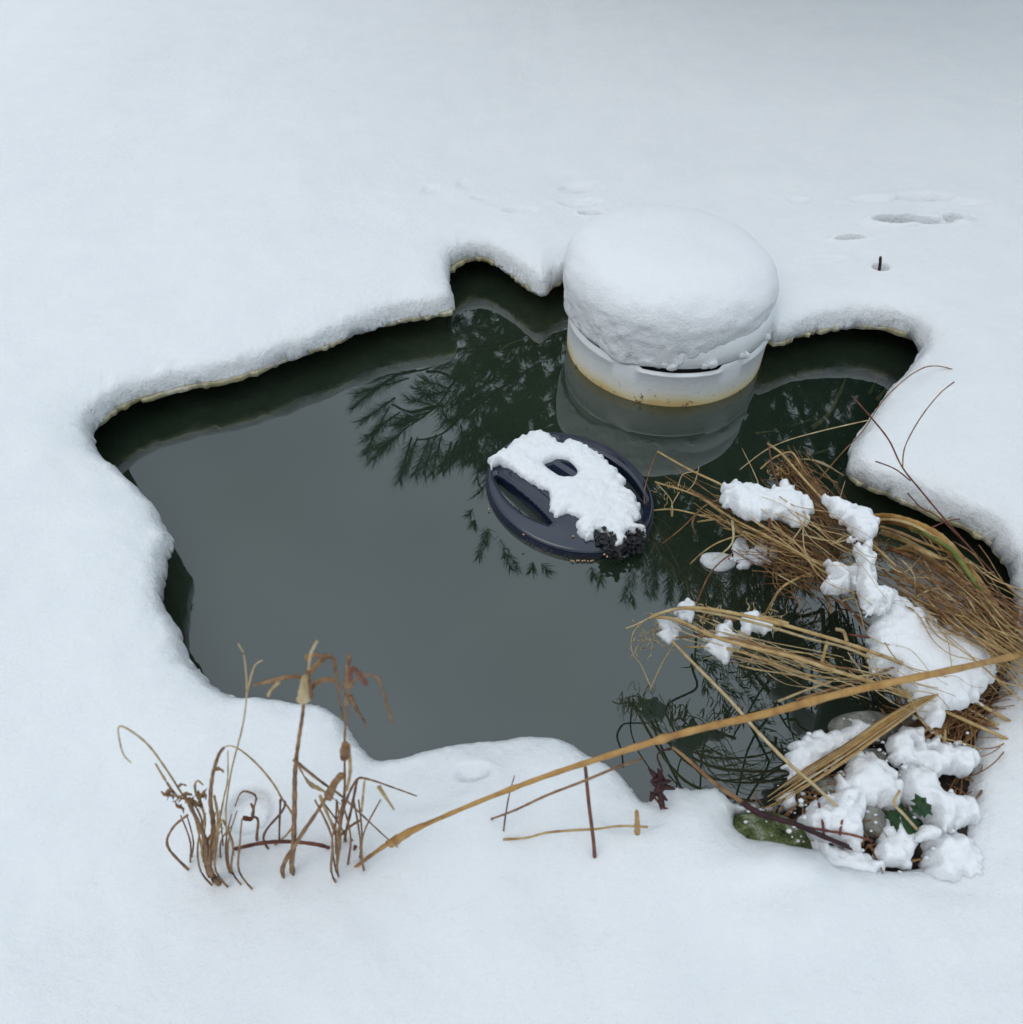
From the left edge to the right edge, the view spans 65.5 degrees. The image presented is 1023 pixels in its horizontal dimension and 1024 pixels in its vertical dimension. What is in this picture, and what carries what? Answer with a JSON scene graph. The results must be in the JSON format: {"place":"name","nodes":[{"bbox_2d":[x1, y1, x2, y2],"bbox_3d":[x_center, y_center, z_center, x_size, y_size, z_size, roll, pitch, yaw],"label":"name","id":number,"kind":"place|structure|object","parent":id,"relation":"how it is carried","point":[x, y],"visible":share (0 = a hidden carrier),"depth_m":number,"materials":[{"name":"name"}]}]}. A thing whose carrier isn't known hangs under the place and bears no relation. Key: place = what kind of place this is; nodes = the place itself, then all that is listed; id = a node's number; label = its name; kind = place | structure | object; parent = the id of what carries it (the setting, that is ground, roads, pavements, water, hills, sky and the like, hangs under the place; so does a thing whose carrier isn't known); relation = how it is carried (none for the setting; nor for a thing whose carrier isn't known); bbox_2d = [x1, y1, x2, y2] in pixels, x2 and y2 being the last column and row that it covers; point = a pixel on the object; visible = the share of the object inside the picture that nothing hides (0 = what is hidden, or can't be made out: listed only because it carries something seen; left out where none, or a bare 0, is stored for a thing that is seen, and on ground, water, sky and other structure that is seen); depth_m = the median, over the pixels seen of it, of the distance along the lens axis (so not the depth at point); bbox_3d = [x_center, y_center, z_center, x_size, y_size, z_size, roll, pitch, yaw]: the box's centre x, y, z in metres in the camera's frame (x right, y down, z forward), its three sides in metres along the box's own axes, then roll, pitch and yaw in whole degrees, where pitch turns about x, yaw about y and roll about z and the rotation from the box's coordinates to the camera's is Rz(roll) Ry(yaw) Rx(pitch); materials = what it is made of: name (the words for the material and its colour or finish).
{"place":"outdoors","nodes":[
{"label":"outdoors","id":0,"kind":"place"},
{"bbox_2d":[253,640,397,878],"bbox_3d":[-0.232,0.312,0.890,0.184,0.701,0.074,0,48,0],"label":"tall reed","id":1,"kind":"object","parent":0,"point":[307,687],"visible":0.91,"depth_m":0.82,"materials":[{"name":"brown plant"}]},
{"bbox_2d":[461,261,489,266],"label":"pond water","id":2,"kind":"structure","parent":0,"point":[477,263],"depth_m":3.16,"materials":[{"name":"black liquid"}]},
{"bbox_2d":[98,256,1003,564],"bbox_3d":[0.037,-0.072,1.630,2.860,0.064,2.600,0,48,0],"label":"ice sheet","id":3,"kind":"object","parent":2,"relation":"on","point":[450,312],"visible":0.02,"depth_m":1.81,"materials":[{"name":"grey ice"}]},
{"bbox_2d":[485,432,654,570],"bbox_3d":[0.119,-0.032,1.636,0.346,0.082,0.374,0,48,0],"label":"pond float","id":4,"kind":"object","parent":2,"relation":"on","point":[518,505],"visible":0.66,"depth_m":1.58,"materials":[{"name":"blue plastic"}]},
{"bbox_2d":[488,508,607,561],"bbox_3d":[0.059,0.036,1.559,0.085,0.030,0.280,-34,56,-26],"label":"seed grain","id":5,"kind":"object","parent":4,"relation":"on","point":[571,560],"visible":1,"depth_m":1.52,"materials":[{"name":"brown"}]},
{"bbox_2d":[487,429,645,545],"bbox_3d":[0.136,-0.059,1.620,0.199,0.037,0.368,-35,57,-27],"label":"snow patch","id":6,"kind":"object","parent":4,"relation":"on","point":[592,494],"visible":0.99,"depth_m":1.60,"materials":[{"name":"white snow"}]},
{"bbox_2d":[564,303,775,437],"bbox_3d":[0.381,-0.440,1.976,0.495,0.292,0.495,0,48,0],"label":"ice preventer","id":7,"kind":"object","parent":2,"relation":"on","point":[689,397],"visible":0.48,"depth_m":1.84,"materials":[{"name":"white plastic"}]},
{"bbox_2d":[659,362,668,367],"bbox_3d":[0.336,-0.324,1.749,0.021,0.019,0.010,0,48,0],"label":"snow crumb","id":8,"kind":"object","parent":7,"relation":"on","point":[664,365],"visible":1,"depth_m":1.74,"materials":[{"name":"white snow"}]},
{"bbox_2d":[563,205,778,368],"bbox_3d":[0.367,-0.555,1.849,0.494,0.203,0.493,0,48,0],"label":"snow heap","id":9,"kind":"object","parent":7,"relation":"on","point":[655,286],"visible":0.99,"depth_m":1.72,"materials":[{"name":"white snow"}]},
{"bbox_2d":[666,363,678,370],"bbox_3d":[0.354,-0.319,1.749,0.029,0.022,0.015,0,48,0],"label":"snow crumb","id":10,"kind":"object","parent":7,"relation":"on","point":[672,366],"visible":1,"depth_m":1.74,"materials":[{"name":"white snow"}]},
{"bbox_2d":[701,364,708,368],"bbox_3d":[0.427,-0.321,1.751,0.020,0.015,0.010,0,48,0],"label":"snow crumb","id":11,"kind":"object","parent":7,"relation":"on","point":[704,366],"visible":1,"depth_m":1.75,"materials":[{"name":"white snow"}]},
{"bbox_2d":[707,359,717,368],"bbox_3d":[0.442,-0.326,1.750,0.026,0.026,0.016,0,48,0],"label":"snow crumb","id":12,"kind":"object","parent":7,"relation":"on","point":[713,363],"visible":1,"depth_m":1.74,"materials":[{"name":"white snow"}]},
{"bbox_2d":[738,352,745,358],"bbox_3d":[0.512,-0.348,1.772,0.020,0.017,0.011,0,48,0],"label":"snow crumb","id":13,"kind":"object","parent":7,"relation":"on","point":[742,356],"visible":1,"depth_m":1.77,"materials":[{"name":"white snow"}]},
{"bbox_2d":[744,351,749,358],"bbox_3d":[0.521,-0.351,1.779,0.024,0.020,0.012,0,48,0],"label":"snow crumb","id":14,"kind":"object","parent":7,"relation":"on","point":[746,353],"visible":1,"depth_m":1.77,"materials":[{"name":"white snow"}]},
{"bbox_2d":[764,334,770,340],"bbox_3d":[0.581,-0.399,1.816,0.025,0.020,0.011,0,48,0],"label":"snow crumb","id":15,"kind":"object","parent":7,"relation":"on","point":[767,337],"visible":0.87,"depth_m":1.81,"materials":[{"name":"white snow"}]},
{"bbox_2d":[497,337,889,454],"bbox_3d":[0.416,-0.277,1.884,0.954,0.018,0.304,8,49,7],"label":"water plant","id":16,"kind":"object","parent":2,"relation":"in","point":[821,420],"visible":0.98,"depth_m":1.85,"materials":[{"name":"plant"}]},
{"bbox_2d":[700,552,735,571],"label":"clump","id":17,"kind":"object","parent":2,"relation":"on","point":[706,561],"visible":0.84,"depth_m":1.51,"materials":[{"name":"white"}]},
{"bbox_2d":[739,365,950,479],"bbox_3d":[0.774,-0.185,1.661,0.608,0.120,0.123,-20,51,-17],"label":"weed stem","id":18,"kind":"object","parent":2,"relation":"on","point":[869,420],"visible":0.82,"depth_m":1.63,"materials":[{"name":"brown plant"}]},
{"bbox_2d":[0,0,1022,1023],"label":"snow ground","id":19,"kind":"structure","parent":0,"point":[204,189],"depth_m":1.71,"materials":[{"name":"white snow"}]},
{"bbox_2d":[117,725,291,889],"bbox_3d":[-0.360,0.388,0.970,0.181,0.586,0.083,0,48,0],"label":"reed clump","id":20,"kind":"object","parent":19,"relation":"on","point":[208,851],"visible":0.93,"depth_m":0.92,"materials":[{"name":"plant"}]},
{"bbox_2d":[225,643,262,834],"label":"grass stalk","id":21,"kind":"object","parent":19,"relation":"on","point":[248,684],"depth_m":0.84,"materials":[{"name":"plant"}]},
{"bbox_2d":[234,790,259,840],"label":"curled leaf","id":22,"kind":"object","parent":19,"relation":"on","point":[250,818],"visible":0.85,"depth_m":1.01,"materials":[{"name":"brown plant"}]},
{"bbox_2d":[234,840,329,850],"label":"bent reed","id":23,"kind":"object","parent":19,"relation":"on","point":[309,843],"visible":0.85,"depth_m":1.02,"materials":[{"name":"brown plant"}]},
{"bbox_2d":[314,654,416,882],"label":"tall reed","id":24,"kind":"object","parent":19,"relation":"on","point":[345,752],"visible":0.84,"depth_m":0.90,"materials":[{"name":"brown plant"}]},
{"bbox_2d":[503,775,514,831],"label":"grass stalk","id":25,"kind":"object","parent":19,"relation":"on","point":[507,807],"depth_m":0.98,"materials":[{"name":"grey plant"}]},
{"bbox_2d":[94,265,1018,814],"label":"pond","id":26,"kind":"structure","parent":19,"relation":"in","point":[332,503],"depth_m":2.18,"materials":[{"name":"grey liquid"}]},
{"bbox_2d":[503,825,647,840],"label":"fallen stalk","id":27,"kind":"object","parent":19,"relation":"on","point":[568,830],"visible":0.94,"depth_m":1.02,"materials":[{"name":"plant"}]},
{"bbox_2d":[584,766,595,858],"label":"red stalk","id":28,"kind":"object","parent":19,"relation":"on","point":[590,814],"visible":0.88,"depth_m":0.98,"materials":[{"name":"brown plant"}]},
{"bbox_2d":[634,810,640,835],"bbox_3d":[0.156,0.384,0.985,0.015,0.072,0.008,0,48,0],"label":"orange stub","id":29,"kind":"object","parent":19,"relation":"on","point":[637,829],"visible":1,"depth_m":0.98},
{"bbox_2d":[354,652,1022,867],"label":"long reed","id":30,"kind":"object","parent":19,"relation":"on","point":[400,837],"visible":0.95,"depth_m":0.92,"materials":[{"name":"brown plant"}]},
{"bbox_2d":[878,256,881,270],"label":"twig","id":31,"kind":"object","parent":19,"relation":"on","point":[880,263],"visible":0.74,"depth_m":1.97,"materials":[{"name":"brown wood"}]},
{"bbox_2d":[812,511,1015,674],"bbox_3d":[0.669,0.084,1.316,0.396,0.177,0.148,37,58,28],"label":"sedge plant","id":32,"kind":"object","parent":19,"relation":"on","point":[935,536],"visible":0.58,"depth_m":1.30,"materials":[{"name":"plant"}]},
{"bbox_2d":[852,382,995,575],"bbox_3d":[0.708,-0.093,1.396,0.121,0.252,0.405,-18,50,-15],"label":"weed stem","id":33,"kind":"object","parent":19,"relation":"on","point":[947,523],"visible":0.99,"depth_m":1.40,"materials":[{"name":"brown plant"}]},
{"bbox_2d":[751,671,1006,873],"bbox_3d":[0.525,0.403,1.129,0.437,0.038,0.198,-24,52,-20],"label":"leaf litter","id":34,"kind":"object","parent":0,"point":[871,845],"visible":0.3,"depth_m":1.12,"materials":[{"name":"brown plant"}]},
{"bbox_2d":[648,746,873,853],"bbox_3d":[0.334,0.385,1.056,0.303,0.139,0.068,5,48,4],"label":"bramble","id":35,"kind":"object","parent":34,"relation":"on","point":[658,781],"visible":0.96,"depth_m":1.05,"materials":[{"name":"brown plant"}]},
{"bbox_2d":[733,811,812,848],"bbox_3d":[0.347,0.479,1.101,0.141,0.138,0.118,0,48,0],"label":"mossy rock","id":36,"kind":"object","parent":34,"relation":"on","point":[757,828],"visible":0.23,"depth_m":1.06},
{"bbox_2d":[776,790,796,810],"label":"snow clump","id":37,"kind":"object","parent":34,"relation":"on","point":[789,803],"visible":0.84,"depth_m":1.12,"materials":[{"name":"white snow"}]},
{"bbox_2d":[626,598,1010,806],"bbox_3d":[0.457,0.293,1.174,0.607,0.224,0.307,12,49,10],"label":"grass sheaf","id":38,"kind":"object","parent":34,"relation":"on","point":[782,654],"depth_m":1.17,"materials":[{"name":"plant"}]},
{"bbox_2d":[656,617,681,644],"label":"snow clump","id":39,"kind":"object","parent":38,"relation":"on","point":[668,633],"visible":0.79,"depth_m":1.26,"materials":[{"name":"white snow"}]},
{"bbox_2d":[673,598,694,623],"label":"snow clump","id":40,"kind":"object","parent":38,"relation":"on","point":[687,615],"visible":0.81,"depth_m":1.25,"materials":[{"name":"white snow"}]},
{"bbox_2d":[702,619,746,664],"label":"snow clump","id":41,"kind":"object","parent":38,"relation":"on","point":[721,654],"visible":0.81,"depth_m":1.20,"materials":[{"name":"white snow"}]},
{"bbox_2d":[740,610,772,636],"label":"snow clump","id":42,"kind":"object","parent":38,"relation":"on","point":[747,628],"visible":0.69,"depth_m":1.21,"materials":[{"name":"white snow"}]},
{"bbox_2d":[810,777,835,795],"bbox_3d":[0.454,0.394,1.139,0.051,0.024,0.028,0,48,0],"label":"rock","id":43,"kind":"object","parent":34,"relation":"on","point":[821,782],"visible":0.48,"depth_m":1.13,"materials":[{"name":"grey stone"}]},
{"bbox_2d":[781,718,874,783],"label":"snow clump","id":44,"kind":"object","parent":34,"relation":"on","point":[805,751],"visible":0.73,"depth_m":1.17,"materials":[{"name":"white snow"}]},
{"bbox_2d":[644,443,1022,700],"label":"grass tussock","id":45,"kind":"object","parent":34,"relation":"on","point":[975,621],"depth_m":1.32,"materials":[{"name":"plant"}]},
{"bbox_2d":[731,537,752,569],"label":"snow clump","id":46,"kind":"object","parent":45,"relation":"on","point":[738,543],"visible":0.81,"depth_m":1.41,"materials":[{"name":"white snow"}]},
{"bbox_2d":[747,539,780,564],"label":"snow clump","id":47,"kind":"object","parent":45,"relation":"on","point":[750,557],"visible":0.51,"depth_m":1.38,"materials":[{"name":"white snow"}]},
{"bbox_2d":[719,479,814,527],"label":"snow clump","id":48,"kind":"object","parent":45,"relation":"on","point":[746,501],"visible":0.98,"depth_m":1.37,"materials":[{"name":"white snow"}]},
{"bbox_2d":[820,559,858,595],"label":"snow clump","id":49,"kind":"object","parent":45,"relation":"on","point":[840,576],"visible":0.83,"depth_m":1.27,"materials":[{"name":"white snow"}]},
{"bbox_2d":[821,493,879,542],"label":"snow clump","id":50,"kind":"object","parent":45,"relation":"on","point":[863,519],"visible":0.93,"depth_m":1.32,"materials":[{"name":"white snow"}]},
{"bbox_2d":[851,539,895,618],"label":"snow clump","id":51,"kind":"object","parent":45,"relation":"on","point":[866,587],"visible":0.94,"depth_m":1.22,"materials":[{"name":"white snow"}]},
{"bbox_2d":[865,589,995,729],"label":"snow clump","id":52,"kind":"object","parent":45,"relation":"on","point":[898,623],"visible":0.78,"depth_m":1.18,"materials":[{"name":"white snow"}]},
{"bbox_2d":[731,496,989,749],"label":"stray straws","id":53,"kind":"object","parent":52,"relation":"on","point":[811,563],"visible":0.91,"depth_m":1.22,"materials":[{"name":"beige plant"}]},
{"bbox_2d":[934,592,975,619],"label":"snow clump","id":54,"kind":"object","parent":45,"relation":"on","point":[954,604],"visible":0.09,"depth_m":1.33,"materials":[{"name":"white snow"}]},
{"bbox_2d":[810,839,884,872],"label":"snow clump","id":55,"kind":"object","parent":34,"relation":"on","point":[844,857],"visible":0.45,"depth_m":1.05,"materials":[{"name":"white snow"}]},
{"bbox_2d":[797,751,903,852],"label":"snow clump","id":56,"kind":"object","parent":34,"relation":"on","point":[870,779],"visible":0.9,"depth_m":1.10,"materials":[{"name":"white snow"}]},
{"bbox_2d":[730,483,999,872],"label":"loose snow","id":57,"kind":"structure","parent":34,"relation":"on","point":[805,817],"depth_m":1.11,"materials":[{"name":"white snow"}]},
{"bbox_2d":[828,711,902,744],"bbox_3d":[0.548,0.332,1.215,0.126,0.043,0.053,0,48,0],"label":"rock","id":58,"kind":"object","parent":34,"relation":"on","point":[840,723],"visible":0.41,"depth_m":1.21,"materials":[{"name":"grey stone"}]},
{"bbox_2d":[862,806,885,838],"bbox_3d":[0.500,0.431,1.109,0.047,0.041,0.048,0,48,0],"label":"rock","id":59,"kind":"object","parent":34,"relation":"on","point":[879,818],"visible":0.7,"depth_m":1.09,"materials":[{"name":"grey stone"}]},
{"bbox_2d":[863,748,886,759],"bbox_3d":[0.526,0.355,1.154,0.038,0.019,0.024,0,48,0],"label":"rock","id":60,"kind":"object","parent":34,"relation":"on","point":[879,754],"visible":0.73,"depth_m":1.15,"materials":[{"name":"grey stone"}]},
{"bbox_2d":[767,646,1016,807],"bbox_3d":[0.617,0.313,1.161,0.535,0.134,0.171,-30,55,-24],"label":"reed tuft","id":61,"kind":"object","parent":34,"relation":"on","point":[860,742],"visible":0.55,"depth_m":1.14,"materials":[{"name":"plant"}]},
{"bbox_2d":[872,818,917,870],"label":"snow clump","id":62,"kind":"object","parent":34,"relation":"on","point":[893,849],"visible":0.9,"depth_m":1.06,"materials":[{"name":"white snow"}]},
{"bbox_2d":[885,790,932,843],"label":"ivy plant","id":63,"kind":"object","parent":34,"relation":"on","point":[920,808],"visible":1,"depth_m":1.07,"materials":[{"name":"green plant"}]},
{"bbox_2d":[902,712,932,737],"bbox_3d":[0.617,0.350,1.218,0.118,0.060,0.096,0,48,0],"label":"rock","id":64,"kind":"object","parent":34,"relation":"on","point":[910,720],"visible":0.06,"depth_m":1.21,"materials":[{"name":"grey stone"}]},
{"bbox_2d":[913,825,944,842],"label":"snow clump","id":65,"kind":"object","parent":34,"relation":"on","point":[924,833],"visible":1,"depth_m":1.05,"materials":[{"name":"white snow"}]},
{"bbox_2d":[882,726,979,778],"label":"snow clump","id":66,"kind":"object","parent":34,"relation":"on","point":[907,745],"visible":0.91,"depth_m":1.13,"materials":[{"name":"white snow"}]},
{"bbox_2d":[898,764,980,834],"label":"snow clump","id":67,"kind":"object","parent":34,"relation":"on","point":[952,812],"visible":0.82,"depth_m":1.09,"materials":[{"name":"white snow"}]},
{"bbox_2d":[917,831,983,882],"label":"snow clump","id":68,"kind":"object","parent":34,"relation":"on","point":[955,857],"visible":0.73,"depth_m":1.04,"materials":[{"name":"white snow"}]}
]}

